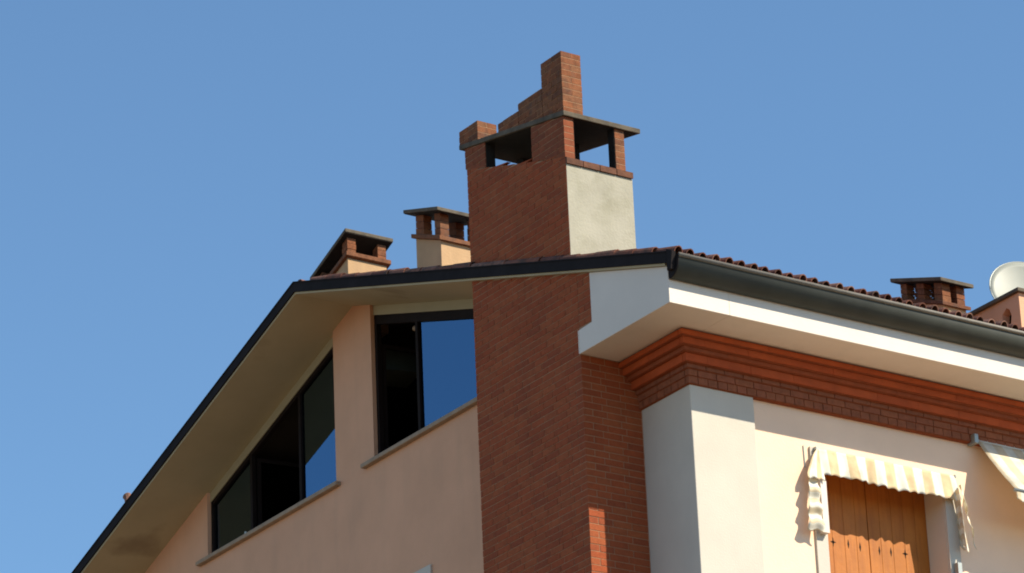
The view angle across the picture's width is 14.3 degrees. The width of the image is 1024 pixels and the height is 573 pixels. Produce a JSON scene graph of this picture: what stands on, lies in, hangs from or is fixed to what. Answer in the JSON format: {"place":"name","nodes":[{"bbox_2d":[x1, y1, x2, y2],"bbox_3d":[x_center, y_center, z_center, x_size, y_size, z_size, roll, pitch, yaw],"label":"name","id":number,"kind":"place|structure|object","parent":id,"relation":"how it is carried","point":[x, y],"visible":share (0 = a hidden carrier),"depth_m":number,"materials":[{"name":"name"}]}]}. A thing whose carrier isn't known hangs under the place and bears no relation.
{"place":"outdoors","nodes":[
{"label":"outdoors","id":0,"kind":"place"},
{"bbox_2d":[0,0,1023,572],"label":"sky","id":1,"kind":"structure","parent":0,"point":[169,169],"materials":[{"name":"blue"}]},
{"bbox_2d":[71,51,1023,572],"bbox_3d":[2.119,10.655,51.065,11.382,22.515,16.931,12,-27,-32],"label":"apartment building","id":2,"kind":"structure","parent":0,"point":[547,365],"depth_m":47.13,"materials":[{"name":"beige paint"}]},
{"bbox_2d":[196,337,340,566],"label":"attic window","id":3,"kind":"structure","parent":2,"relation":"in","point":[283,488],"depth_m":53.40,"materials":[{"name":"glass"}]},
{"bbox_2d":[360,299,476,468],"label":"attic window","id":4,"kind":"structure","parent":2,"relation":"in","point":[419,390],"depth_m":50.48,"materials":[{"name":"glass"}]},
{"bbox_2d":[414,564,432,572],"bbox_3d":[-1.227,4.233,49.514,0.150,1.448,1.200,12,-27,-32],"label":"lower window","id":5,"kind":"structure","parent":2,"relation":"in","point":[428,569],"depth_m":49.34,"materials":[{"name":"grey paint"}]},
{"bbox_2d":[808,446,960,572],"bbox_3d":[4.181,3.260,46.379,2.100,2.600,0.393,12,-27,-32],"label":"shuttered window","id":6,"kind":"structure","parent":2,"relation":"in","point":[874,528],"depth_m":46.86,"materials":[{"name":"orange wood"}]},
{"bbox_2d":[807,446,976,572],"bbox_3d":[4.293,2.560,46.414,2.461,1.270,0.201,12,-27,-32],"label":"awning","id":7,"kind":"object","parent":2,"relation":"attached to","point":[823,462],"depth_m":46.49,"materials":[{"name":"fabric"}]},
{"bbox_2d":[967,433,1023,501],"bbox_3d":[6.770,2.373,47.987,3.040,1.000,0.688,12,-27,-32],"label":"awning","id":8,"kind":"object","parent":2,"relation":"attached to","point":[1008,462],"depth_m":47.50,"materials":[{"name":"fabric"}]},
{"bbox_2d":[989,261,1023,298],"bbox_3d":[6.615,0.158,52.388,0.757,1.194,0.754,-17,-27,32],"label":"satellite dish","id":9,"kind":"object","parent":2,"relation":"attached to","point":[1006,277],"visible":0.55,"depth_m":52.59,"materials":[{"name":"metal"}]}
]}

